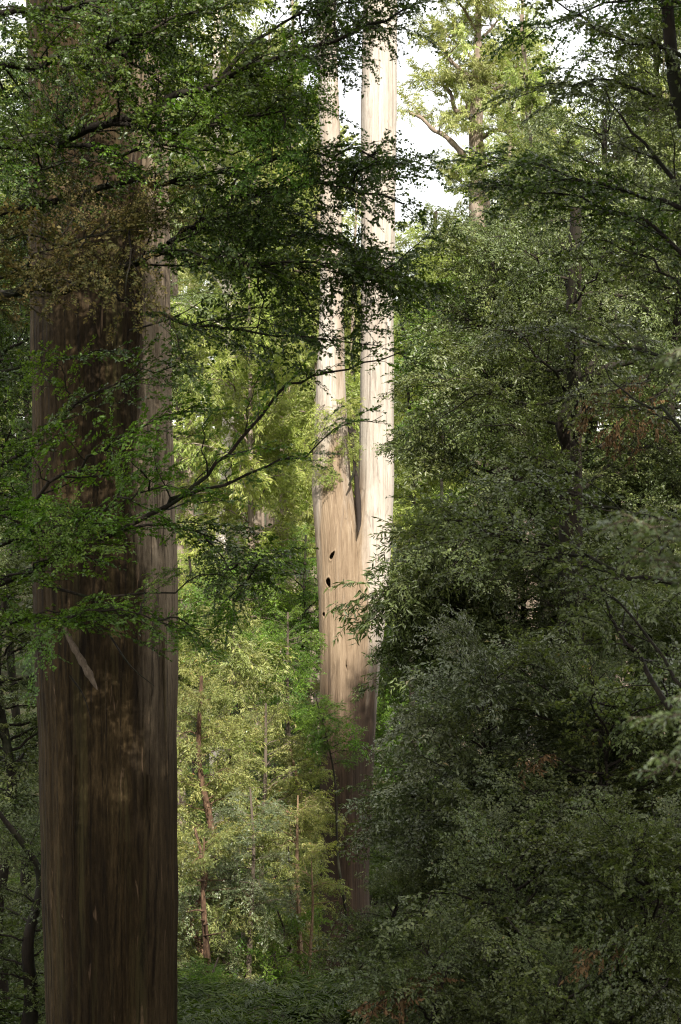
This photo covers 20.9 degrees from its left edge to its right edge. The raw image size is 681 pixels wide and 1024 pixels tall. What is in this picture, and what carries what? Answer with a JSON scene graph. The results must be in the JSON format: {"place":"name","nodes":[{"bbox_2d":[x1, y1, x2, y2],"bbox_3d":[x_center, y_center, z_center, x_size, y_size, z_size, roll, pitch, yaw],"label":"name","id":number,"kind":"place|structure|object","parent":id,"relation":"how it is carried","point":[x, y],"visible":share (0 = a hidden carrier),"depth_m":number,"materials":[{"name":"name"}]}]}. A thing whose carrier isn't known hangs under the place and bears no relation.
{"place":"outdoors","nodes":[
{"label":"outdoors","id":0,"kind":"place"},
{"bbox_2d":[0,438,680,1023],"bbox_3d":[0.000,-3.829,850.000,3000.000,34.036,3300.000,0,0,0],"label":"ground","id":1,"kind":"structure","parent":0,"point":[22,710],"depth_m":96.88,"materials":[{"name":"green plant"}]},
{"bbox_2d":[0,31,27,436],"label":"eucalypt","id":2,"kind":"object","parent":1,"relation":"on","point":[17,40],"depth_m":84.09,"materials":[{"name":"green plant"}]},
{"bbox_2d":[0,70,31,547],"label":"understorey tree","id":3,"kind":"object","parent":1,"relation":"on","point":[10,334],"visible":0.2,"depth_m":29.48,"materials":[{"name":"green plant"}]},
{"bbox_2d":[0,45,31,491],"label":"eucalypt","id":4,"kind":"object","parent":1,"relation":"on","point":[1,439],"visible":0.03,"depth_m":80.35,"materials":[{"name":"green plant"}]},
{"bbox_2d":[0,224,32,989],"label":"understorey tree","id":5,"kind":"object","parent":1,"relation":"on","point":[15,711],"visible":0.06,"depth_m":35.83,"materials":[{"name":"green plant"}]},
{"bbox_2d":[1,6,31,584],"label":"eucalypt","id":6,"kind":"object","parent":1,"relation":"on","point":[8,105],"visible":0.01,"depth_m":145.36,"materials":[{"name":"green plant"}]},
{"bbox_2d":[1,77,31,523],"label":"eucalypt","id":7,"kind":"object","parent":1,"relation":"on","point":[30,403],"visible":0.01,"depth_m":123.13,"materials":[{"name":"green plant"}]},
{"bbox_2d":[0,519,39,1023],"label":"understorey tree","id":8,"kind":"object","parent":1,"relation":"on","point":[11,765],"visible":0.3,"depth_m":26.75,"materials":[{"name":"green plant"}]},
{"bbox_2d":[0,682,43,996],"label":"understorey tree","id":9,"kind":"object","parent":1,"relation":"on","point":[27,869],"visible":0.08,"depth_m":33.01,"materials":[{"name":"green plant"}]},
{"bbox_2d":[0,780,45,1023],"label":"understorey tree","id":10,"kind":"object","parent":1,"relation":"on","point":[24,951],"visible":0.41,"depth_m":23.96,"materials":[{"name":"green plant"}]},
{"bbox_2d":[26,0,177,1023],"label":"mountain ash","id":11,"kind":"object","parent":1,"relation":"on","point":[108,794],"visible":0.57,"depth_m":21.28,"materials":[{"name":"brown plant"}]},
{"bbox_2d":[0,34,238,544],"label":"understorey tree","id":12,"kind":"object","parent":1,"relation":"on","point":[195,294],"visible":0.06,"depth_m":40.14,"materials":[{"name":"green plant"}]},
{"bbox_2d":[170,81,225,513],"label":"eucalypt","id":13,"kind":"object","parent":1,"relation":"on","point":[180,287],"visible":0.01,"depth_m":78.66,"materials":[{"name":"green plant"}]},
{"bbox_2d":[173,10,230,616],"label":"eucalypt","id":14,"kind":"object","parent":1,"relation":"on","point":[188,481],"depth_m":127.40,"materials":[{"name":"green plant"}]},
{"bbox_2d":[172,118,235,555],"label":"eucalypt","id":15,"kind":"object","parent":1,"relation":"on","point":[199,509],"depth_m":145.94,"materials":[{"name":"green plant"}]},
{"bbox_2d":[167,0,261,828],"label":"eucalypt","id":16,"kind":"object","parent":1,"relation":"on","point":[175,291],"visible":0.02,"depth_m":65.91,"materials":[{"name":"green plant"}]},
{"bbox_2d":[177,957,260,1022],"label":"understorey tree","id":17,"kind":"object","parent":1,"relation":"on","point":[213,977],"visible":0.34,"depth_m":31.43,"materials":[{"name":"green plant"}]},
{"bbox_2d":[177,549,261,959],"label":"understorey tree","id":18,"kind":"object","parent":1,"relation":"on","point":[181,583],"visible":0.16,"depth_m":49.81,"materials":[{"name":"green plant"}]},
{"bbox_2d":[177,814,262,975],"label":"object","id":19,"kind":"object","parent":1,"relation":"on","point":[204,859],"visible":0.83,"depth_m":34.51,"materials":[{"name":"plant"}]},
{"bbox_2d":[177,882,273,986],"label":"understorey tree","id":20,"kind":"object","parent":1,"relation":"on","point":[216,913],"visible":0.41,"depth_m":35.96,"materials":[{"name":"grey plant"}]},
{"bbox_2d":[172,43,278,552],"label":"eucalypt","id":21,"kind":"object","parent":1,"relation":"on","point":[213,478],"depth_m":99.30,"materials":[{"name":"green plant"}]},
{"bbox_2d":[177,761,275,929],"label":"understorey tree","id":22,"kind":"object","parent":1,"relation":"on","point":[203,815],"visible":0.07,"depth_m":40.96,"materials":[{"name":"green plant"}]},
{"bbox_2d":[177,815,276,985],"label":"understorey tree","id":23,"kind":"object","parent":1,"relation":"on","point":[182,918],"visible":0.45,"depth_m":35.97,"materials":[{"name":"green plant"}]},
{"bbox_2d":[0,0,469,724],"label":"myrtle beech","id":24,"kind":"object","parent":1,"relation":"on","point":[234,260],"visible":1,"depth_m":18.23,"materials":[{"name":"green plant"}]},
{"bbox_2d":[177,666,292,963],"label":"understorey tree","id":25,"kind":"object","parent":1,"relation":"on","point":[203,792],"visible":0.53,"depth_m":37.98,"materials":[{"name":"green plant"}]},
{"bbox_2d":[177,600,299,970],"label":"understorey tree","id":26,"kind":"object","parent":1,"relation":"on","point":[248,657],"visible":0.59,"depth_m":41.77,"materials":[{"name":"green plant"}]},
{"bbox_2d":[167,0,318,884],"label":"eucalypt","id":27,"kind":"object","parent":1,"relation":"on","point":[228,161],"visible":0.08,"depth_m":61.66,"materials":[{"name":"green plant"}]},
{"bbox_2d":[172,254,317,873],"bbox_3d":[-2.959,2.353,57.900,6.248,21.152,6.495,0,0,0],"label":"eucalypt","id":28,"kind":"object","parent":1,"relation":"on","point":[234,385],"visible":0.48,"depth_m":57.35,"materials":[{"name":"green plant"}]},
{"bbox_2d":[178,546,319,949],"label":"understorey tree","id":29,"kind":"object","parent":1,"relation":"on","point":[273,603],"visible":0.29,"depth_m":47.81,"materials":[{"name":"green plant"}]},
{"bbox_2d":[183,24,315,741],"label":"eucalypt","id":30,"kind":"object","parent":1,"relation":"on","point":[258,519],"visible":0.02,"depth_m":88.18,"materials":[{"name":"green plant"}]},
{"bbox_2d":[192,788,309,978],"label":"understorey tree","id":31,"kind":"object","parent":1,"relation":"on","point":[265,928],"visible":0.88,"depth_m":35.97,"materials":[{"name":"green plant"}]},
{"bbox_2d":[190,157,314,535],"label":"eucalypt","id":32,"kind":"object","parent":1,"relation":"on","point":[263,518],"depth_m":121.95,"materials":[{"name":"green plant"}]},
{"bbox_2d":[225,968,286,1016],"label":"understorey tree","id":33,"kind":"object","parent":1,"relation":"on","point":[245,981],"visible":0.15,"depth_m":33.16,"materials":[{"name":"plant"}]},
{"bbox_2d":[201,700,319,969],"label":"understorey tree","id":34,"kind":"object","parent":1,"relation":"on","point":[298,772],"visible":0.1,"depth_m":45.84,"materials":[{"name":"green plant"}]},
{"bbox_2d":[206,146,317,669],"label":"eucalypt","id":35,"kind":"object","parent":1,"relation":"on","point":[274,520],"visible":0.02,"depth_m":104.48,"materials":[{"name":"green plant"}]},
{"bbox_2d":[174,42,360,832],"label":"eucalypt","id":36,"kind":"object","parent":1,"relation":"on","point":[302,495],"visible":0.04,"depth_m":67.74,"materials":[{"name":"green plant"}]},
{"bbox_2d":[200,697,340,978],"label":"understorey tree","id":37,"kind":"object","parent":1,"relation":"on","point":[292,740],"visible":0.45,"depth_m":40.05,"materials":[{"name":"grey plant"}]},
{"bbox_2d":[211,898,333,989],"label":"understorey tree","id":38,"kind":"object","parent":1,"relation":"on","point":[275,954],"visible":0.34,"depth_m":36.69,"materials":[{"name":"plant"}]},
{"bbox_2d":[241,522,319,900],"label":"understorey tree","id":39,"kind":"object","parent":1,"relation":"on","point":[302,600],"visible":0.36,"depth_m":49.89,"materials":[{"name":"green plant"}]},
{"bbox_2d":[249,21,314,592],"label":"eucalypt","id":40,"kind":"object","parent":1,"relation":"on","point":[268,521],"depth_m":149.32,"materials":[{"name":"green plant"}]},
{"bbox_2d":[249,604,328,965],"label":"understorey tree","id":41,"kind":"object","parent":1,"relation":"on","point":[302,676],"visible":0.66,"depth_m":43.48,"materials":[{"name":"green plant"}]},
{"bbox_2d":[259,677,319,955],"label":"understorey tree","id":42,"kind":"object","parent":1,"relation":"on","point":[317,687],"visible":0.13,"depth_m":47.38,"materials":[{"name":"green plant"}]},
{"bbox_2d":[249,833,338,983],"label":"understorey tree","id":43,"kind":"object","parent":1,"relation":"on","point":[319,869],"visible":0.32,"depth_m":38.30,"materials":[{"name":"green plant"}]},
{"bbox_2d":[258,789,334,974],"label":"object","id":44,"kind":"object","parent":1,"relation":"on","point":[302,814],"visible":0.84,"depth_m":37.49,"materials":[{"name":"plant"}]},
{"bbox_2d":[247,0,353,590],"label":"eucalypt","id":45,"kind":"object","parent":1,"relation":"on","point":[295,4],"visible":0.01,"depth_m":132.92,"materials":[{"name":"green plant"}]},
{"bbox_2d":[240,121,360,769],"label":"eucalypt","id":46,"kind":"object","parent":1,"relation":"on","point":[318,216],"visible":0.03,"depth_m":79.95,"materials":[{"name":"green plant"}]},
{"bbox_2d":[257,747,348,960],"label":"understorey tree","id":47,"kind":"object","parent":1,"relation":"on","point":[291,757],"visible":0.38,"depth_m":40.65,"materials":[{"name":"green plant"}]},
{"bbox_2d":[272,972,341,1023],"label":"understorey tree","id":48,"kind":"object","parent":1,"relation":"on","point":[328,1020],"visible":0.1,"depth_m":31.77,"materials":[{"name":"plant"}]},
{"bbox_2d":[267,836,352,978],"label":"tree","id":49,"kind":"object","parent":1,"relation":"on","point":[310,854],"visible":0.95,"depth_m":36.42,"materials":[{"name":"plant"}]},
{"bbox_2d":[236,330,398,891],"bbox_3d":[-0.829,3.482,60.102,5.152,18.695,5.270,0,0,44],"label":"tree","id":50,"kind":"object","parent":1,"relation":"on","point":[309,400],"visible":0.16,"depth_m":59.51,"materials":[{"name":"green plant"}]},
{"bbox_2d":[288,89,358,508],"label":"eucalypt","id":51,"kind":"object","parent":1,"relation":"on","point":[342,189],"visible":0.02,"depth_m":152.97,"materials":[{"name":"green plant"}]},
{"bbox_2d":[284,690,374,970],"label":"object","id":52,"kind":"object","parent":1,"relation":"on","point":[318,740],"visible":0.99,"depth_m":39.85,"materials":[{"name":"green plant"}]},
{"bbox_2d":[264,291,410,522],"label":"eucalypt","id":53,"kind":"object","parent":1,"relation":"on","point":[358,424],"depth_m":98.20,"materials":[{"name":"green plant"}]},
{"bbox_2d":[0,761,680,1023],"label":"fern carpet","id":54,"kind":"object","parent":1,"relation":"on","point":[205,1009],"visible":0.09,"depth_m":29.28,"materials":[{"name":"green fern fronds"}]},
{"bbox_2d":[274,182,410,515],"bbox_3d":[0.304,0.465,63.693,4.458,24.199,4.917,0,0,-28],"label":"eucalypt","id":55,"kind":"object","parent":1,"relation":"on","point":[355,226],"visible":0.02,"depth_m":63.79,"materials":[{"name":"green plant"}]},
{"bbox_2d":[294,0,396,978],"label":"mountain ash","id":56,"kind":"object","parent":1,"relation":"on","point":[346,524],"visible":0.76,"depth_m":44.66,"materials":[{"name":"beige plant"}]},
{"bbox_2d":[343,285,405,510],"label":"eucalypt","id":57,"kind":"object","parent":1,"relation":"on","point":[349,361],"depth_m":127.52,"materials":[{"name":"green plant"}]},
{"bbox_2d":[334,904,427,981],"bbox_3d":[0.806,8.104,33.135,1.742,2.179,2.166,0,0,-17],"label":"shrub","id":58,"kind":"object","parent":1,"relation":"on","point":[378,938],"visible":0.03,"depth_m":33.06,"materials":[{"name":"green plant"}]},
{"bbox_2d":[295,858,486,1023],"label":"shrub","id":59,"kind":"object","parent":1,"relation":"on","point":[344,949],"visible":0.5,"depth_m":23.88,"materials":[{"name":"green plant"}]},
{"bbox_2d":[356,329,452,540],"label":"eucalypt","id":60,"kind":"object","parent":1,"relation":"on","point":[404,454],"visible":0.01,"depth_m":106.94,"materials":[{"name":"green plant"}]},
{"bbox_2d":[345,301,482,966],"bbox_3d":[2.004,3.691,49.811,4.000,19.093,3.872,0,0,0],"label":"understorey tree","id":61,"kind":"object","parent":1,"relation":"on","point":[397,480],"visible":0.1,"depth_m":49.57,"materials":[{"name":"green plant"}]},
{"bbox_2d":[373,625,468,948],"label":"understorey tree","id":62,"kind":"object","parent":1,"relation":"on","point":[387,713],"visible":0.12,"depth_m":52.44,"materials":[{"name":"green plant"}]},
{"bbox_2d":[328,881,514,1023],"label":"shrub","id":63,"kind":"object","parent":1,"relation":"on","point":[443,962],"visible":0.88,"depth_m":18.69,"materials":[{"name":"green plant"}]},
{"bbox_2d":[347,987,420,1023],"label":"dead spray","id":64,"kind":"object","parent":63,"relation":"attached to","point":[378,1006],"visible":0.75,"depth_m":18.38,"materials":[{"name":"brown plant"}]},
{"bbox_2d":[398,972,464,1023],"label":"dead spray","id":65,"kind":"object","parent":63,"relation":"attached to","point":[403,1002],"visible":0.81,"depth_m":18.21,"materials":[{"name":"plant"}]},
{"bbox_2d":[332,700,527,1021],"bbox_3d":[1.226,5.097,25.316,2.523,5.180,3.250,0,0,15],"label":"shrub","id":66,"kind":"object","parent":1,"relation":"on","point":[412,857],"visible":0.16,"depth_m":25.17,"materials":[{"name":"green plant"}]},
{"bbox_2d":[374,657,486,862],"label":"understorey tree","id":67,"kind":"object","parent":1,"relation":"on","point":[419,744],"visible":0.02,"depth_m":59.78,"materials":[{"name":"green plant"}]},
{"bbox_2d":[395,196,468,609],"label":"eucalypt","id":68,"kind":"object","parent":1,"relation":"on","point":[400,246],"visible":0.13,"depth_m":91.87,"materials":[{"name":"green plant"}]},
{"bbox_2d":[323,497,555,912],"bbox_3d":[1.756,4.150,30.183,4.072,8.836,3.792,0,0,0],"label":"understorey tree","id":69,"kind":"object","parent":1,"relation":"on","point":[407,605],"visible":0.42,"depth_m":29.34,"materials":[{"name":"green plant"}]},
{"bbox_2d":[334,774,554,1019],"bbox_3d":[1.628,5.808,27.472,3.386,4.167,3.127,0,0,42],"label":"shrub","id":70,"kind":"object","parent":1,"relation":"on","point":[412,935],"visible":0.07,"depth_m":27.39,"materials":[{"name":"green plant"}]},
{"bbox_2d":[394,217,507,501],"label":"understorey tree","id":71,"kind":"object","parent":1,"relation":"on","point":[407,233],"visible":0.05,"depth_m":57.93,"materials":[{"name":"green plant"}]},
{"bbox_2d":[394,275,511,857],"bbox_3d":[2.541,3.537,48.119,3.371,19.398,3.167,0,0,-38],"label":"understorey tree","id":72,"kind":"object","parent":1,"relation":"on","point":[402,425],"visible":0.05,"depth_m":47.99,"materials":[{"name":"green plant"}]},
{"bbox_2d":[396,206,517,520],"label":"eucalypt","id":73,"kind":"object","parent":1,"relation":"on","point":[449,279],"visible":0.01,"depth_m":87.85,"materials":[{"name":"green plant"}]},
{"bbox_2d":[416,216,544,911],"bbox_3d":[4.338,2.170,54.180,4.432,21.692,4.377,0,0,-26],"label":"understorey tree","id":74,"kind":"object","parent":1,"relation":"on","point":[482,465],"visible":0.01,"depth_m":53.90,"materials":[{"name":"green plant"}]},
{"bbox_2d":[397,0,567,753],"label":"eucalypt","id":75,"kind":"object","parent":1,"relation":"on","point":[474,83],"visible":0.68,"depth_m":84.70,"materials":[{"name":"green plant"}]},
{"bbox_2d":[371,204,597,977],"bbox_3d":[2.663,1.665,31.959,4.241,14.304,4.817,0,0,0],"label":"understorey tree","id":76,"kind":"object","parent":1,"relation":"on","point":[448,456],"visible":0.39,"depth_m":31.67,"materials":[{"name":"green plant"}]},
{"bbox_2d":[344,778,665,1023],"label":"shrub","id":77,"kind":"object","parent":1,"relation":"on","point":[478,861],"visible":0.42,"depth_m":20.16,"materials":[{"name":"green plant"}]},
{"bbox_2d":[369,604,649,1018],"bbox_3d":[2.130,4.271,23.401,3.599,6.278,3.764,0,0,0],"label":"shrub","id":78,"kind":"object","parent":1,"relation":"on","point":[441,766],"visible":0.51,"depth_m":22.80,"materials":[{"name":"green plant"}]},
{"bbox_2d":[442,29,578,679],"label":"eucalypt","id":79,"kind":"object","parent":1,"relation":"on","point":[491,120],"visible":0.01,"depth_m":100.32,"materials":[{"name":"green plant"}]},
{"bbox_2d":[496,5,532,135],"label":"eucalypt","id":80,"kind":"object","parent":1,"relation":"on","point":[526,15],"depth_m":154.38,"materials":[{"name":"green plant"}]},
{"bbox_2d":[376,454,659,990],"bbox_3d":[2.912,3.801,29.879,4.716,9.526,4.633,0,0,0],"label":"understorey tree","id":81,"kind":"object","parent":1,"relation":"on","point":[540,620],"visible":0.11,"depth_m":29.27,"materials":[{"name":"green plant"}]},
{"bbox_2d":[454,7,607,771],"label":"eucalypt","id":82,"kind":"object","parent":1,"relation":"on","point":[502,109],"visible":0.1,"depth_m":78.51,"materials":[{"name":"green plant"}]},
{"bbox_2d":[442,115,619,949],"bbox_3d":[5.291,0.897,50.325,5.461,23.878,5.146,0,0,0],"label":"understorey tree","id":83,"kind":"object","parent":1,"relation":"on","point":[529,140],"visible":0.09,"depth_m":49.79,"materials":[{"name":"green plant"}]},
{"bbox_2d":[385,0,680,719],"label":"myrtle beech","id":84,"kind":"object","parent":1,"relation":"on","point":[672,56],"visible":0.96,"depth_m":17.25,"materials":[{"name":"green plant"}]},
{"bbox_2d":[487,0,579,620],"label":"eucalypt","id":85,"kind":"object","parent":1,"relation":"on","point":[517,13],"visible":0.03,"depth_m":123.33,"materials":[{"name":"green plant"}]},
{"bbox_2d":[401,672,670,993],"bbox_3d":[2.885,4.824,24.938,3.841,5.372,3.712,0,0,27],"label":"shrub","id":86,"kind":"object","parent":1,"relation":"on","point":[481,890],"visible":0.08,"depth_m":24.58,"materials":[{"name":"green plant"}]},
{"bbox_2d":[398,204,680,1010],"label":"myrtle beech","id":87,"kind":"object","parent":1,"relation":"on","point":[571,444],"visible":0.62,"depth_m":27.16,"materials":[{"name":"green plant"}]},
{"bbox_2d":[502,130,597,614],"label":"eucalypt","id":88,"kind":"object","parent":1,"relation":"on","point":[549,442],"depth_m":124.63,"materials":[{"name":"green plant"}]},
{"bbox_2d":[436,911,665,1023],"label":"shrub","id":89,"kind":"object","parent":1,"relation":"on","point":[555,997],"visible":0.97,"depth_m":17.87,"materials":[{"name":"green plant"}]},
{"bbox_2d":[559,943,627,984],"bbox_3d":[2.419,4.349,17.818,0.495,0.305,0.834,0,0,45],"label":"dead spray","id":90,"kind":"object","parent":89,"relation":"attached to","point":[581,970],"visible":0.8,"depth_m":17.73,"materials":[{"name":"plant"}]},
{"bbox_2d":[440,618,680,1019],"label":"shrub","id":91,"kind":"object","parent":1,"relation":"on","point":[640,742],"visible":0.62,"depth_m":21.98,"materials":[{"name":"green plant"}]},
{"bbox_2d":[516,752,558,789],"bbox_3d":[2.292,3.021,21.501,0.512,0.374,0.644,0,0,0],"label":"dead spray","id":92,"kind":"object","parent":91,"relation":"attached to","point":[550,759],"visible":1,"depth_m":21.50,"materials":[{"name":"brown plant"}]},
{"bbox_2d":[444,55,680,937],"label":"understorey tree","id":93,"kind":"object","parent":1,"relation":"on","point":[556,121],"visible":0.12,"depth_m":32.41,"materials":[{"name":"green plant"}]},
{"bbox_2d":[458,785,680,1023],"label":"shrub","id":94,"kind":"object","parent":1,"relation":"on","point":[622,892],"visible":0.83,"depth_m":19.14,"materials":[{"name":"green plant"}]},
{"bbox_2d":[497,413,680,1019],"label":"understorey tree","id":95,"kind":"object","parent":1,"relation":"on","point":[636,498],"visible":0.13,"depth_m":29.16,"materials":[{"name":"green plant"}]},
{"bbox_2d":[514,146,680,974],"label":"understorey tree","id":96,"kind":"object","parent":1,"relation":"on","point":[655,303],"visible":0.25,"depth_m":30.28,"materials":[{"name":"green plant"}]},
{"bbox_2d":[515,0,680,956],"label":"understorey tree","id":97,"kind":"object","parent":1,"relation":"on","point":[658,34],"visible":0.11,"depth_m":41.60,"materials":[{"name":"green plant"}]},
{"bbox_2d":[519,564,680,1023],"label":"shrub","id":98,"kind":"object","parent":1,"relation":"on","point":[659,626],"visible":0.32,"depth_m":23.27,"materials":[{"name":"green plant"}]},
{"bbox_2d":[554,117,676,685],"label":"eucalypt","id":99,"kind":"object","parent":1,"relation":"on","point":[578,140],"visible":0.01,"depth_m":98.18,"materials":[{"name":"green plant"}]},
{"bbox_2d":[587,344,680,791],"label":"sapling","id":100,"kind":"object","parent":1,"relation":"on","point":[667,716],"visible":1,"depth_m":7.92,"materials":[{"name":"green plant"}]},
{"bbox_2d":[593,47,680,733],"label":"eucalypt","id":101,"kind":"object","parent":1,"relation":"on","point":[643,209],"visible":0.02,"depth_m":80.44,"materials":[{"name":"green plant"}]},
{"bbox_2d":[593,28,680,563],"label":"eucalypt","id":102,"kind":"object","parent":1,"relation":"on","point":[598,130],"depth_m":132.86,"materials":[{"name":"green plant"}]},
{"bbox_2d":[617,12,680,442],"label":"eucalypt","id":103,"kind":"object","parent":1,"relation":"on","point":[679,153],"visible":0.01,"depth_m":103.06,"materials":[{"name":"green plant"}]},
{"bbox_2d":[645,41,680,410],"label":"eucalypt","id":104,"kind":"object","parent":1,"relation":"on","point":[663,88],"visible":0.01,"depth_m":79.54,"materials":[{"name":"green plant"}]},
{"bbox_2d":[0,0,680,435],"label":"sky","id":105,"kind":"structure","parent":0,"point":[424,139],"materials":[{"name":"white"}]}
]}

